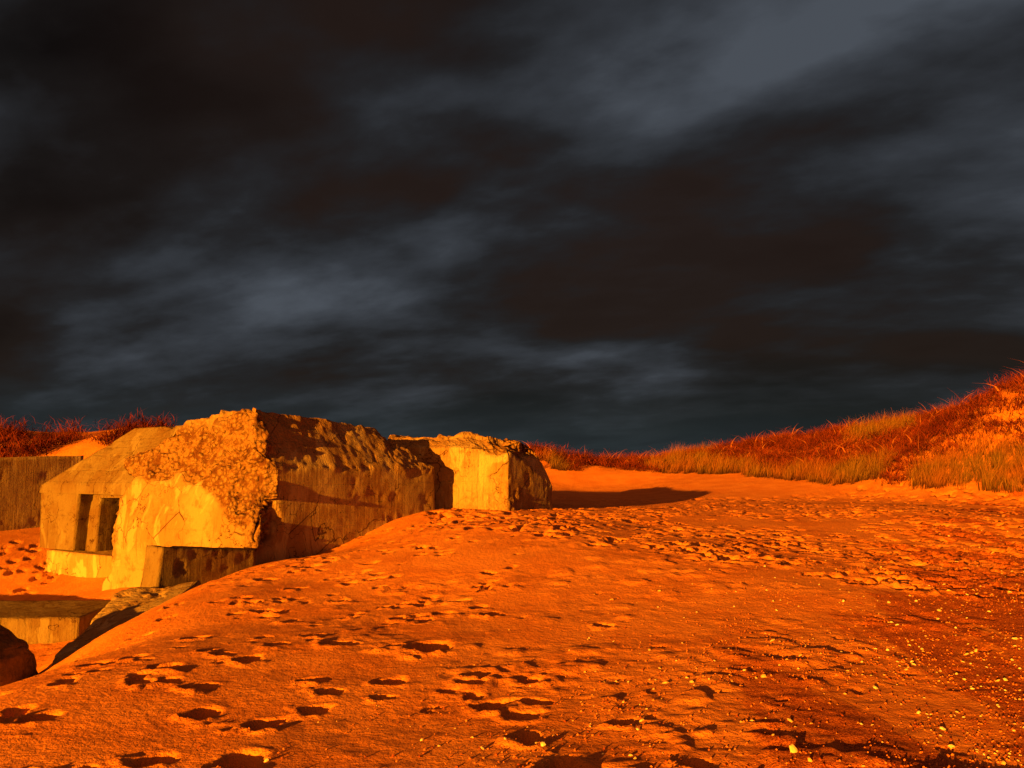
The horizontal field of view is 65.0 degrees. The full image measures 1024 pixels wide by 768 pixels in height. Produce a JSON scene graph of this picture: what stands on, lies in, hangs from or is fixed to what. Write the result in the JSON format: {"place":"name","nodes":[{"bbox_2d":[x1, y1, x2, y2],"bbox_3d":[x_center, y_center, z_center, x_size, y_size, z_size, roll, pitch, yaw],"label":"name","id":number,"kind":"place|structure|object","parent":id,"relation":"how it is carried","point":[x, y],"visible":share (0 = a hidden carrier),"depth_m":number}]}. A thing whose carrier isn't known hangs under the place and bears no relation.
{"place":"outdoors","nodes":[
{"label":"outdoors","id":0,"kind":"place"},
{"bbox_2d":[0,383,1023,767],"bbox_3d":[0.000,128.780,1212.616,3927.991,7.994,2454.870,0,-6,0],"label":"sand ground","id":1,"kind":"structure","parent":0,"point":[450,597],"depth_m":7.34},
{"bbox_2d":[0,624,37,685],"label":"concrete rubble block","id":2,"kind":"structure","parent":1,"relation":"on","point":[17,660],"depth_m":9.23},
{"bbox_2d":[0,456,83,530],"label":"concrete wall","id":3,"kind":"structure","parent":1,"relation":"on","point":[23,480],"depth_m":24.07},
{"bbox_2d":[0,600,110,643],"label":"concrete slab","id":4,"kind":"structure","parent":1,"relation":"on","point":[42,622],"depth_m":13.73},
{"bbox_2d":[0,408,181,456],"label":"dune scrub","id":5,"kind":"object","parent":1,"relation":"on","point":[11,435],"visible":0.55,"depth_m":31.37},
{"bbox_2d":[40,580,200,673],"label":"broken concrete ramp","id":6,"kind":"structure","parent":1,"relation":"on","point":[123,606],"depth_m":11.41},
{"bbox_2d":[140,545,255,587],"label":"concrete wall","id":7,"kind":"structure","parent":1,"relation":"on","point":[164,567],"depth_m":13.27},
{"bbox_2d":[39,408,434,590],"bbox_3d":[-7.363,3.420,19.857,10.087,5.022,6.060,-4,-7,33],"label":"concrete bunker","id":8,"kind":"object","parent":1,"relation":"on","point":[270,487],"visible":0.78,"depth_m":16.73},
{"bbox_2d":[387,431,552,510],"bbox_3d":[-1.096,3.261,23.918,4.461,3.400,7.801,0,-6,0],"label":"concrete bunker remnant","id":9,"kind":"object","parent":1,"relation":"on","point":[474,471],"visible":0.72,"depth_m":20.34},
{"bbox_2d":[263,525,1023,766],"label":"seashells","id":10,"kind":"object","parent":1,"relation":"on","point":[793,748],"visible":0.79,"depth_m":5.88},
{"bbox_2d":[524,358,1023,485],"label":"dune scrub","id":11,"kind":"object","parent":1,"relation":"on","point":[946,417],"visible":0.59,"depth_m":41.47},
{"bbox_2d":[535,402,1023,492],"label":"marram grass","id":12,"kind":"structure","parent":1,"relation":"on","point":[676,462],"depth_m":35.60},
{"bbox_2d":[0,0,1023,457],"label":"sky","id":13,"kind":"structure","parent":0,"point":[599,226]},
{"bbox_2d":[126,525,1023,767],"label":"gravel","id":14,"kind":"structure","parent":0,"point":[904,759],"depth_m":5.80}
]}

